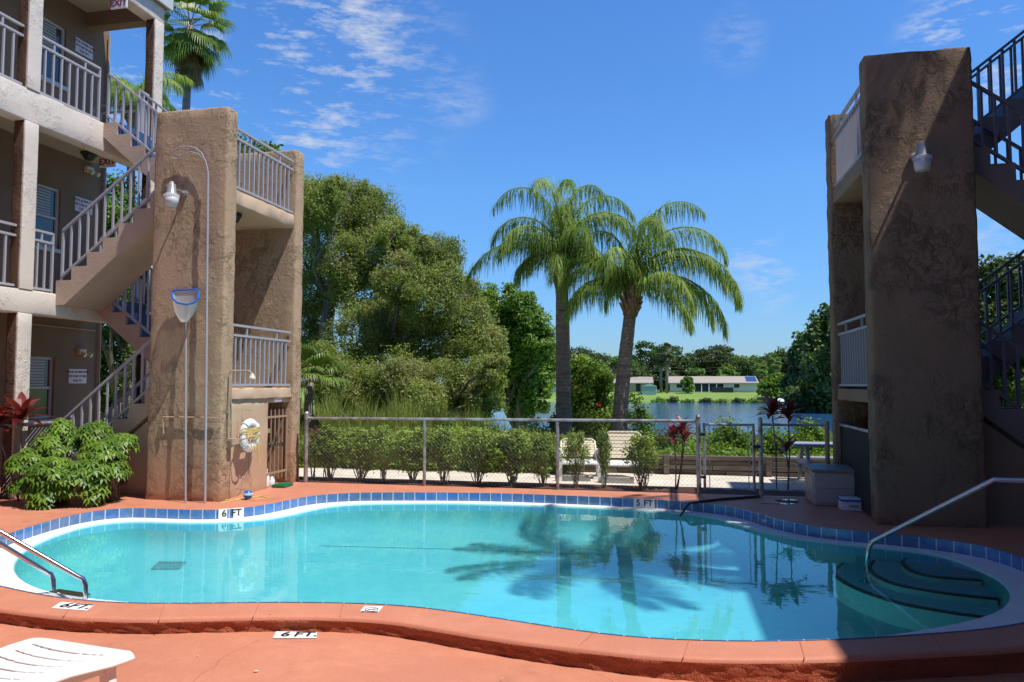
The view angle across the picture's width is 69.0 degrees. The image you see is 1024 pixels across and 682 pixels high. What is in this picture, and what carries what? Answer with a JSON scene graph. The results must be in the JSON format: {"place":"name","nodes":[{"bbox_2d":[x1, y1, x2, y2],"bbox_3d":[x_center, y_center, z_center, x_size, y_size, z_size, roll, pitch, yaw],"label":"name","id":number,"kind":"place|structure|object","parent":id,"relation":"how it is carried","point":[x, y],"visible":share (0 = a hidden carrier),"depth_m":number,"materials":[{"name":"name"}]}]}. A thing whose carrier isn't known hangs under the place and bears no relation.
{"place":"outdoors","nodes":[
{"label":"outdoors","id":0,"kind":"place"},
{"bbox_2d":[0,0,173,498],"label":"motel wing","id":1,"kind":"structure","parent":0,"point":[53,91],"depth_m":12.16,"materials":[{"name":"paint"}]},
{"bbox_2d":[9,183,60,253],"bbox_3d":[-7.816,-2.056,12.236,0.140,1.100,1.020,-1,-3,12],"label":"window","id":2,"kind":"structure","parent":1,"relation":"in","point":[47,198],"depth_m":12.50,"materials":[{"name":"grey"}]},
{"bbox_2d":[16,17,67,91],"bbox_3d":[-7.816,-4.872,12.397,0.140,1.100,1.020,-1,-3,12],"label":"window","id":3,"kind":"structure","parent":1,"relation":"in","point":[51,30],"depth_m":12.64,"materials":[{"name":"grey"}]},
{"bbox_2d":[28,356,56,421],"bbox_3d":[-7.816,0.799,12.073,0.140,1.100,1.020,-1,-3,12],"label":"window","id":4,"kind":"structure","parent":1,"relation":"in","point":[41,368],"depth_m":12.35,"materials":[{"name":"grey"}]},
{"bbox_2d":[32,35,110,419],"bbox_3d":[-7.623,-1.762,12.840,0.049,7.900,1.568,-1,-3,12],"label":"conduit","id":5,"kind":"object","parent":1,"relation":"attached to","point":[104,189],"visible":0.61,"depth_m":13.48,"materials":[{"name":"beige"}]},
{"bbox_2d":[67,369,88,382],"bbox_3d":[-7.592,0.617,13.030,0.009,0.250,0.500,-1,-3,12],"label":"alarm sign","id":6,"kind":"object","parent":1,"relation":"attached to","point":[77,375],"visible":1,"depth_m":13.02,"materials":[{"name":"white"}]},
{"bbox_2d":[74,37,94,59],"bbox_3d":[-7.613,-5.203,13.264,0.009,0.250,0.500,-1,-3,12],"label":"alarm sign","id":7,"kind":"object","parent":1,"relation":"attached to","point":[85,49],"visible":1,"depth_m":13.26,"materials":[{"name":"white"}]},
{"bbox_2d":[100,386,804,477],"bbox_3d":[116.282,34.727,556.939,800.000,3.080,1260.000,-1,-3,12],"label":"ground","id":8,"kind":"structure","parent":0,"point":[696,396],"depth_m":149.10,"materials":[{"name":"green plant"}]},
{"bbox_2d":[100,168,141,428],"bbox_3d":[-10.364,-0.878,19.516,3.468,7.584,5.140,1,-3,-20],"label":"garden tree","id":9,"kind":"object","parent":8,"relation":"on","point":[110,350],"visible":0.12,"depth_m":19.80,"materials":[{"name":"green plant"}]},
{"bbox_2d":[110,71,195,416],"bbox_3d":[-10.371,-2.378,20.206,3.084,10.330,2.902,1,-3,-19],"label":"queen palm","id":10,"kind":"object","parent":8,"relation":"on","point":[176,85],"visible":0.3,"depth_m":20.24,"materials":[{"name":"green plant"}]},
{"bbox_2d":[145,0,235,109],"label":"fan palm","id":11,"kind":"object","parent":8,"relation":"on","point":[188,53],"visible":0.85,"depth_m":29.75,"materials":[{"name":"green plant"}]},
{"bbox_2d":[237,131,283,153],"bbox_3d":[-7.629,-1.689,20.392,3.609,9.202,3.888,-1,-3,12],"label":"garden tree","id":12,"kind":"object","parent":8,"relation":"on","point":[265,149],"depth_m":21.42,"materials":[{"name":"green plant"}]},
{"bbox_2d":[299,434,342,467],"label":"back shrub","id":13,"kind":"object","parent":8,"relation":"on","point":[301,460],"visible":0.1,"depth_m":14.26,"materials":[{"name":"green plant"}]},
{"bbox_2d":[299,343,350,436],"bbox_3d":[-4.524,1.322,16.665,2.098,2.579,1.974,-1,-3,12],"label":"saw palmetto","id":14,"kind":"object","parent":8,"relation":"on","point":[312,355],"visible":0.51,"depth_m":16.64,"materials":[{"name":"green plant"}]},
{"bbox_2d":[301,169,437,413],"bbox_3d":[-5.758,-1.066,27.242,7.383,10.588,4.952,-1,-3,12],"label":"paperbark tree","id":15,"kind":"object","parent":8,"relation":"on","point":[362,231],"visible":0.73,"depth_m":26.27,"materials":[{"name":"green plant"}]},
{"bbox_2d":[299,387,508,443],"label":"reeds","id":16,"kind":"object","parent":8,"relation":"on","point":[328,410],"visible":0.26,"depth_m":18.06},
{"bbox_2d":[301,340,511,427],"bbox_3d":[-3.215,1.694,22.388,6.885,3.557,3.723,-1,-3,12],"label":"bush","id":17,"kind":"object","parent":8,"relation":"on","point":[481,386],"visible":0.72,"depth_m":21.81,"materials":[{"name":"green plant"}]},
{"bbox_2d":[316,229,509,376],"bbox_3d":[-3.108,0.019,24.626,6.174,7.835,4.451,-1,-3,12],"label":"paperbark tree","id":18,"kind":"object","parent":8,"relation":"on","point":[408,284],"visible":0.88,"depth_m":23.98,"materials":[{"name":"green plant"}]},
{"bbox_2d":[417,422,469,471],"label":"back shrub","id":19,"kind":"object","parent":8,"relation":"on","point":[456,431],"visible":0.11,"depth_m":13.84,"materials":[{"name":"green plant"}]},
{"bbox_2d":[467,282,555,429],"bbox_3d":[0.184,1.880,29.558,3.871,8.422,3.866,-1,-3,12],"label":"laurel oak","id":20,"kind":"object","parent":8,"relation":"on","point":[530,375],"visible":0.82,"depth_m":28.47,"materials":[{"name":"green plant"}]},
{"bbox_2d":[427,454,617,472],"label":"retaining wall","id":21,"kind":"structure","parent":8,"relation":"on","point":[590,468],"depth_m":13.51,"materials":[{"name":"brown wood"}]},
{"bbox_2d":[466,176,637,436],"bbox_3d":[1.056,-0.596,16.006,3.445,6.292,3.340,2,-4,-36],"label":"queen palm","id":22,"kind":"object","parent":8,"relation":"on","point":[559,248],"visible":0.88,"depth_m":15.63,"materials":[{"name":"green plant"}]},
{"bbox_2d":[299,430,832,456],"bbox_3d":[1.747,2.470,17.502,21.651,0.786,7.598,-1,-3,12],"label":"ground cover","id":23,"kind":"object","parent":8,"relation":"on","point":[688,448],"visible":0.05,"depth_m":13.91,"materials":[{"name":"green plant"}]},
{"bbox_2d":[553,353,615,440],"bbox_3d":[1.658,1.363,16.934,1.632,2.165,1.706,-1,-3,12],"label":"hibiscus bush","id":24,"kind":"object","parent":8,"relation":"on","point":[593,399],"visible":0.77,"depth_m":16.56,"materials":[{"name":"green plant"}]},
{"bbox_2d":[612,377,653,391],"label":"lake house","id":25,"kind":"structure","parent":8,"relation":"on","point":[637,384],"depth_m":163.73,"materials":[{"name":"beige"}]},
{"bbox_2d":[627,391,653,430],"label":"bank shrub","id":26,"kind":"object","parent":8,"relation":"on","point":[640,413],"visible":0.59,"depth_m":18.29,"materials":[{"name":"green plant"}]},
{"bbox_2d":[615,417,671,451],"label":"bank shrub","id":27,"kind":"object","parent":8,"relation":"on","point":[643,428],"visible":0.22,"depth_m":14.59,"materials":[{"name":"green plant"}]},
{"bbox_2d":[555,200,745,447],"bbox_3d":[2.641,-0.216,14.873,3.240,5.405,3.203,1,-4,-23],"label":"queen palm","id":28,"kind":"object","parent":8,"relation":"on","point":[634,279],"visible":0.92,"depth_m":14.70,"materials":[{"name":"green plant"}]},
{"bbox_2d":[632,340,679,374],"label":"shore tree","id":29,"kind":"object","parent":8,"relation":"on","point":[641,355],"visible":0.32,"depth_m":182.72,"materials":[{"name":"green plant"}]},
{"bbox_2d":[642,366,678,391],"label":"shore tree","id":30,"kind":"object","parent":8,"relation":"on","point":[655,370],"visible":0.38,"depth_m":168.40,"materials":[{"name":"green plant"}]},
{"bbox_2d":[655,342,677,392],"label":"cabbage palm","id":31,"kind":"object","parent":8,"relation":"on","point":[666,355],"visible":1,"depth_m":154.25,"materials":[{"name":"green plant"}]},
{"bbox_2d":[650,343,695,390],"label":"shore tree","id":32,"kind":"object","parent":8,"relation":"on","point":[684,365],"visible":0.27,"depth_m":185.41,"materials":[{"name":"green plant"}]},
{"bbox_2d":[686,347,737,375],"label":"shore tree","id":33,"kind":"object","parent":8,"relation":"on","point":[714,356],"visible":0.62,"depth_m":184.97,"materials":[{"name":"green plant"}]},
{"bbox_2d":[668,376,758,392],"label":"lake house","id":34,"kind":"structure","parent":8,"relation":"on","point":[722,384],"depth_m":157.53,"materials":[{"name":"white"}]},
{"bbox_2d":[618,454,832,476],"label":"retaining wall","id":35,"kind":"structure","parent":8,"relation":"on","point":[668,461],"depth_m":13.04,"materials":[{"name":"brown concrete"}]},
{"bbox_2d":[695,416,757,454],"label":"bank shrub","id":36,"kind":"object","parent":8,"relation":"on","point":[729,431],"visible":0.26,"depth_m":14.48,"materials":[{"name":"green plant"}]},
{"bbox_2d":[730,358,768,385],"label":"shore tree","id":37,"kind":"object","parent":8,"relation":"on","point":[741,366],"visible":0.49,"depth_m":180.10,"materials":[{"name":"green plant"}]},
{"bbox_2d":[749,359,769,381],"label":"cabbage palm","id":38,"kind":"object","parent":8,"relation":"on","point":[759,373],"visible":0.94,"depth_m":163.64,"materials":[{"name":"green plant"}]},
{"bbox_2d":[742,426,799,455],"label":"bank shrub","id":39,"kind":"object","parent":8,"relation":"on","point":[768,447],"visible":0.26,"depth_m":14.24,"materials":[{"name":"green plant"}]},
{"bbox_2d":[756,372,786,397],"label":"shore tree","id":40,"kind":"object","parent":8,"relation":"on","point":[768,384],"visible":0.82,"depth_m":141.25,"materials":[{"name":"green plant"}]},
{"bbox_2d":[762,346,791,387],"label":"shore tree","id":41,"kind":"object","parent":8,"relation":"on","point":[781,354],"visible":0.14,"depth_m":172.32,"materials":[{"name":"green plant"}]},
{"bbox_2d":[779,331,804,399],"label":"shore tree","id":42,"kind":"object","parent":8,"relation":"on","point":[794,357],"visible":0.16,"depth_m":104.97,"materials":[{"name":"green plant"}]},
{"bbox_2d":[780,372,830,411],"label":"shore tree","id":43,"kind":"object","parent":8,"relation":"on","point":[801,393],"visible":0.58,"depth_m":92.54,"materials":[{"name":"green plant"}]},
{"bbox_2d":[782,415,832,454],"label":"bank shrub","id":44,"kind":"object","parent":8,"relation":"on","point":[803,437],"visible":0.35,"depth_m":14.63,"materials":[{"name":"green plant"}]},
{"bbox_2d":[798,302,830,385],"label":"shore tree","id":45,"kind":"object","parent":8,"relation":"on","point":[814,335],"visible":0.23,"depth_m":97.25,"materials":[{"name":"green plant"}]},
{"bbox_2d":[798,318,831,412],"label":"shore tree","id":46,"kind":"object","parent":8,"relation":"on","point":[819,366],"visible":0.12,"depth_m":89.01,"materials":[{"name":"green plant"}]},
{"bbox_2d":[978,249,1023,407],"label":"garden tree","id":47,"kind":"object","parent":8,"relation":"on","point":[985,268],"visible":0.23,"depth_m":17.89,"materials":[{"name":"green plant"}]},
{"bbox_2d":[72,537,914,639],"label":"pool floor","id":48,"kind":"structure","parent":0,"point":[685,597],"depth_m":7.54,"materials":[{"name":"paint"}]},
{"bbox_2d":[151,561,185,569],"bbox_3d":[-3.875,2.533,8.401,0.372,0.020,0.320,0,-3,0],"label":"drain grate","id":49,"kind":"object","parent":48,"relation":"on","point":[177,566],"visible":1,"depth_m":8.39,"materials":[{"name":"teal"}]},
{"bbox_2d":[313,544,705,555],"bbox_3d":[0.410,2.574,9.121,6.403,0.017,0.109,0,-3,8],"label":"floor line","id":50,"kind":"object","parent":48,"relation":"on","point":[513,550],"visible":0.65,"depth_m":9.14,"materials":[{"name":"teal"}]},
{"bbox_2d":[13,503,1011,608],"bbox_3d":[-0.382,2.311,7.742,9.471,0.388,5.232,-1,-3,12],"label":"pool shell","id":51,"kind":"object","parent":48,"relation":"on","point":[85,551],"visible":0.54,"depth_m":9.04,"materials":[{"name":"paint"}]},
{"bbox_2d":[0,501,1023,635],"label":"pool ledge","id":52,"kind":"object","parent":51,"relation":"on","point":[1012,579],"visible":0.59,"depth_m":7.38,"materials":[{"name":"white paint"}]},
{"bbox_2d":[0,492,1023,640],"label":"pool tile band","id":53,"kind":"object","parent":51,"relation":"attached to","point":[996,555],"visible":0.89,"depth_m":9.19,"materials":[{"name":"tile"}]},
{"bbox_2d":[901,557,981,585],"bbox_3d":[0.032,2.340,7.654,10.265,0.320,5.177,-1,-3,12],"label":"pool step","id":54,"kind":"object","parent":51,"relation":"in","point":[929,567],"visible":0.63,"depth_m":6.91,"materials":[{"name":"teal paint"}]},
{"bbox_2d":[900,557,980,581],"bbox_3d":[3.883,2.146,6.985,0.374,0.018,0.881,1,-3,-15],"label":"step nosing","id":55,"kind":"object","parent":54,"relation":"on","point":[902,561],"visible":1,"depth_m":6.73,"materials":[{"name":"black tile"}]},
{"bbox_2d":[833,563,1001,630],"bbox_3d":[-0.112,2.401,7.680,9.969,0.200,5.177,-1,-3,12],"label":"pool step","id":56,"kind":"object","parent":48,"relation":"on","point":[906,617],"visible":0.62,"depth_m":6.40,"materials":[{"name":"teal paint"}]},
{"bbox_2d":[833,563,984,617],"bbox_3d":[3.416,2.252,6.736,0.554,0.018,1.932,1,-3,-15],"label":"step nosing","id":57,"kind":"object","parent":56,"relation":"on","point":[836,575],"visible":0.95,"depth_m":6.35,"materials":[{"name":"black tile"}]},
{"bbox_2d":[858,477,1023,583],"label":"pool handrail","id":58,"kind":"object","parent":56,"relation":"on","point":[873,541],"visible":1,"depth_m":6.66,"materials":[{"name":"silver metal"}]},
{"bbox_2d":[869,560,1000,606],"bbox_3d":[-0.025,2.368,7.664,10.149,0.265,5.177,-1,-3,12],"label":"pool step","id":59,"kind":"object","parent":48,"relation":"on","point":[891,571],"visible":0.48,"depth_m":6.60,"materials":[{"name":"teal paint"}]},
{"bbox_2d":[869,560,997,599],"bbox_3d":[3.645,2.193,6.840,0.504,0.018,1.421,1,-3,-16],"label":"step nosing","id":60,"kind":"object","parent":59,"relation":"on","point":[872,572],"visible":0.83,"depth_m":6.49,"materials":[{"name":"black tile"}]},
{"bbox_2d":[0,482,1023,655],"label":"pool coping","id":61,"kind":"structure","parent":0,"point":[15,515],"depth_m":5.24,"materials":[{"name":"paint"}]},
{"bbox_2d":[0,391,54,501],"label":"ti plant","id":62,"kind":"object","parent":61,"relation":"on","point":[22,405],"visible":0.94,"depth_m":9.88,"materials":[{"name":"red plant"}]},
{"bbox_2d":[0,415,71,498],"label":"chain link fence","id":63,"kind":"object","parent":61,"relation":"on","point":[33,424],"visible":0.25,"depth_m":10.08,"materials":[{"name":"grey metal"}]},
{"bbox_2d":[0,529,90,599],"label":"pool ladder","id":64,"kind":"object","parent":61,"relation":"on","point":[84,594],"visible":0.52,"depth_m":5.78,"materials":[{"name":"silver metal"}]},
{"bbox_2d":[3,418,99,510],"bbox_3d":[-5.952,1.581,9.659,1.000,1.138,1.322,3,-4,-43],"label":"schefflera bush","id":65,"kind":"object","parent":61,"relation":"on","point":[45,481],"visible":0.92,"depth_m":9.44,"materials":[{"name":"green plant"}]},
{"bbox_2d":[52,602,94,610],"bbox_3d":[-3.070,1.856,5.215,0.330,0.006,0.135,-1,-3,12],"label":"depth marker","id":66,"kind":"object","parent":61,"relation":"on","point":[74,606],"visible":1,"depth_m":5.20,"materials":[{"name":"tile"}]},
{"bbox_2d":[74,420,140,507],"bbox_3d":[-5.426,1.595,9.847,0.854,1.067,1.034,-1,-3,12],"label":"schefflera bush","id":67,"kind":"object","parent":61,"relation":"on","point":[106,471],"visible":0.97,"depth_m":9.71,"materials":[{"name":"green plant"}]},
{"bbox_2d":[55,73,303,501],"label":"stair tower","id":68,"kind":"structure","parent":61,"relation":"on","point":[255,261],"depth_m":10.54,"materials":[{"name":"beige paint"}]},
{"bbox_2d":[163,181,187,206],"bbox_3d":[-4.508,-1.948,9.996,0.192,0.334,0.372,-1,-3,12],"label":"security lamp","id":69,"kind":"object","parent":68,"relation":"attached to","point":[171,197],"visible":1,"depth_m":9.86,"materials":[{"name":"beige plastic"}]},
{"bbox_2d":[171,288,199,501],"bbox_3d":[-4.379,0.704,9.857,0.494,2.828,0.194,-1,-3,12],"label":"pool net","id":70,"kind":"object","parent":61,"relation":"on","point":[185,301],"visible":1,"depth_m":9.90,"materials":[{"name":"grey paint"}]},
{"bbox_2d":[171,146,208,502],"bbox_3d":[-4.324,-0.270,9.987,0.694,4.788,0.073,-1,-3,17],"label":"rescue hook","id":71,"kind":"object","parent":61,"relation":"on","point":[206,338],"visible":1,"depth_m":9.90,"materials":[{"name":"grey paint"}]},
{"bbox_2d":[303,411,701,493],"bbox_3d":[-0.307,1.650,11.194,6.114,1.140,0.074,-1,-3,12],"label":"chain link fence","id":72,"kind":"object","parent":61,"relation":"on","point":[307,418],"visible":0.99,"depth_m":11.13,"materials":[{"name":"grey metal"}]},
{"bbox_2d":[700,423,760,490],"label":"fence gate","id":73,"kind":"structure","parent":72,"relation":"attached to","point":[703,434],"depth_m":10.49,"materials":[{"name":"grey metal"}]},
{"bbox_2d":[679,495,760,516],"bbox_3d":[2.740,2.172,9.871,1.454,0.169,0.125,2,-4,-30],"label":"vacuum hose","id":74,"kind":"object","parent":61,"relation":"on","point":[719,499],"visible":1,"depth_m":9.90,"materials":[{"name":"black plastic"}]},
{"bbox_2d":[758,417,836,495],"bbox_3d":[3.954,1.615,10.307,1.041,1.110,0.066,-1,-3,12],"label":"chain link fence","id":75,"kind":"object","parent":61,"relation":"on","point":[761,424],"visible":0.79,"depth_m":10.32,"materials":[{"name":"grey"}]},
{"bbox_2d":[802,464,854,505],"bbox_3d":[4.177,1.871,9.795,0.595,0.491,0.720,-1,-3,12],"label":"deck box","id":76,"kind":"object","parent":61,"relation":"on","point":[826,484],"visible":0.81,"depth_m":9.49,"materials":[{"name":"grey plastic"}]},
{"bbox_2d":[836,496,861,510],"bbox_3d":[4.202,2.012,9.229,0.290,0.146,0.250,-1,-3,12],"label":"carton","id":77,"kind":"object","parent":61,"relation":"on","point":[849,503],"visible":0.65,"depth_m":9.13,"materials":[{"name":"cardboard"}]},
{"bbox_2d":[825,30,1023,527],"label":"stair tower","id":78,"kind":"structure","parent":61,"relation":"on","point":[924,420],"depth_m":8.35,"materials":[{"name":"brown paint"}]},
{"bbox_2d":[910,140,932,172],"bbox_3d":[4.484,-2.006,8.194,0.192,0.334,0.372,-1,-3,12],"label":"security lamp","id":79,"kind":"object","parent":78,"relation":"attached to","point":[921,158],"visible":1,"depth_m":8.05,"materials":[{"name":"beige plastic"}]},
{"bbox_2d":[0,623,1023,681],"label":"terrace","id":80,"kind":"structure","parent":0,"point":[335,657],"depth_m":4.49,"materials":[{"name":"paint"}]},
{"bbox_2d":[0,638,135,681],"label":"sun lounger","id":81,"kind":"object","parent":80,"relation":"on","point":[41,660],"visible":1,"depth_m":3.54,"materials":[{"name":"white plastic"}]},
{"bbox_2d":[273,631,316,637],"bbox_3d":[-1.429,1.943,4.929,0.305,0.006,0.128,0,-3,0],"label":"depth marker","id":82,"kind":"object","parent":80,"relation":"on","point":[285,634],"visible":1,"depth_m":4.92,"materials":[{"name":"tile"}]},
{"bbox_2d":[0,613,1023,681],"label":"coping face","id":83,"kind":"object","parent":80,"relation":"on","point":[924,668],"visible":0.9,"depth_m":4.38},
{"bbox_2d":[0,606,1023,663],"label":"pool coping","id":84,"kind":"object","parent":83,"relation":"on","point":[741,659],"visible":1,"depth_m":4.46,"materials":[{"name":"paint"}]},
{"bbox_2d":[298,476,804,496],"bbox_3d":[0.352,2.218,11.387,28.000,0.012,0.670,-1,-3,12],"label":"mulch bed","id":85,"kind":"object","parent":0,"point":[630,488],"visible":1,"depth_m":11.35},
{"bbox_2d":[308,424,350,479],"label":"hedge shrub","id":86,"kind":"object","parent":85,"relation":"on","point":[326,449],"visible":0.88,"depth_m":12.04,"materials":[{"name":"green plant"}]},
{"bbox_2d":[337,427,390,481],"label":"hedge shrub","id":87,"kind":"object","parent":85,"relation":"on","point":[356,442],"visible":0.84,"depth_m":11.92,"materials":[{"name":"green plant"}]},
{"bbox_2d":[373,424,393,481],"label":"hedge shrub","id":88,"kind":"object","parent":85,"relation":"on","point":[384,464],"visible":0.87,"depth_m":11.80,"materials":[{"name":"green plant"}]},
{"bbox_2d":[385,426,434,482],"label":"hedge shrub","id":89,"kind":"object","parent":85,"relation":"on","point":[407,441],"visible":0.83,"depth_m":11.73,"materials":[{"name":"green plant"}]},
{"bbox_2d":[421,427,464,483],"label":"hedge shrub","id":90,"kind":"object","parent":85,"relation":"on","point":[446,435],"visible":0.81,"depth_m":11.63,"materials":[{"name":"green plant"}]},
{"bbox_2d":[458,426,497,484],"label":"hedge shrub","id":91,"kind":"object","parent":85,"relation":"on","point":[471,453],"visible":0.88,"depth_m":11.52,"materials":[{"name":"green plant"}]},
{"bbox_2d":[480,428,532,485],"bbox_3d":[-0.009,1.808,11.463,0.600,0.922,1.020,-3,-4,43],"label":"hedge shrub","id":92,"kind":"object","parent":85,"relation":"on","point":[514,458],"visible":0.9,"depth_m":11.34,"materials":[{"name":"green plant"}]},
{"bbox_2d":[524,431,563,486],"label":"hedge shrub","id":93,"kind":"object","parent":85,"relation":"on","point":[537,458],"visible":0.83,"depth_m":11.27,"materials":[{"name":"green plant"}]},
{"bbox_2d":[560,427,591,487],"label":"hedge shrub","id":94,"kind":"object","parent":85,"relation":"on","point":[575,439],"visible":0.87,"depth_m":11.24,"materials":[{"name":"green plant"}]},
{"bbox_2d":[593,425,613,487],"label":"hedge shrub","id":95,"kind":"object","parent":85,"relation":"on","point":[603,442],"visible":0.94,"depth_m":11.14,"materials":[{"name":"green plant"}]},
{"bbox_2d":[619,430,665,489],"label":"hedge shrub","id":96,"kind":"object","parent":85,"relation":"on","point":[644,445],"visible":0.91,"depth_m":11.03,"materials":[{"name":"green plant"}]},
{"bbox_2d":[659,414,695,488],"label":"ti plant","id":97,"kind":"object","parent":85,"relation":"on","point":[673,433],"visible":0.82,"depth_m":11.05,"materials":[{"name":"red plant"}]},
{"bbox_2d":[753,393,793,488],"bbox_3d":[3.823,1.480,10.884,0.585,1.465,0.634,-1,-3,12],"label":"ti plant","id":98,"kind":"object","parent":85,"relation":"on","point":[773,407],"visible":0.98,"depth_m":10.86,"materials":[{"name":"red plant"}]},
{"bbox_2d":[770,398,804,488],"bbox_3d":[4.065,1.519,10.934,0.624,1.395,0.525,2,-4,-26],"label":"ti plant","id":99,"kind":"object","parent":85,"relation":"on","point":[788,416],"visible":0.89,"depth_m":10.92,"materials":[{"name":"red plant"}]},
{"bbox_2d":[299,466,804,489],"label":"walkway","id":100,"kind":"structure","parent":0,"point":[684,480],"depth_m":12.61,"materials":[{"name":"concrete"}]},
{"bbox_2d":[559,438,601,481],"bbox_3d":[1.146,2.015,12.714,0.740,0.640,1.053,0,-3,3],"label":"chair","id":101,"kind":"object","parent":100,"relation":"on","point":[593,451],"visible":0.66,"depth_m":12.86,"materials":[{"name":"beige plastic"}]},
{"bbox_2d":[602,431,645,479],"bbox_3d":[1.860,1.931,12.464,0.772,0.780,1.082,-1,-3,12],"label":"patio lounger","id":102,"kind":"object","parent":100,"relation":"on","point":[617,450],"visible":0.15,"depth_m":12.88,"materials":[{"name":"beige plastic"}]},
{"bbox_2d":[784,441,832,479],"bbox_3d":[5.318,1.972,11.874,1.670,0.665,1.348,-1,-3,12],"label":"picnic table","id":103,"kind":"object","parent":100,"relation":"on","point":[801,460],"visible":0.22,"depth_m":12.08,"materials":[{"name":"grey paint"}]},
{"bbox_2d":[102,0,1023,384],"label":"sky","id":104,"kind":"structure","parent":0,"point":[721,107],"materials":[{"name":"blue"}]},
{"bbox_2d":[342,401,832,437],"bbox_3d":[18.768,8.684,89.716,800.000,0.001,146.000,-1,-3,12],"label":"lake","id":105,"kind":"structure","parent":0,"point":[745,413],"depth_m":85.69,"materials":[{"name":"blue liquid"}]},
{"bbox_3d":[-3.713,1.058,10.375,0.082,0.241,0.152,-1,-3,12],"label":"hook","id":106,"kind":"object","parent":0,"visible":0},
{"bbox_2d":[239,418,259,451],"bbox_3d":[-3.669,1.321,10.421,0.122,0.474,0.474,-1,-3,12],"label":"life ring","id":107,"kind":"object","parent":106,"relation":"hanging from","point":[249,423],"visible":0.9,"depth_m":10.32,"materials":[{"name":"white plastic"}]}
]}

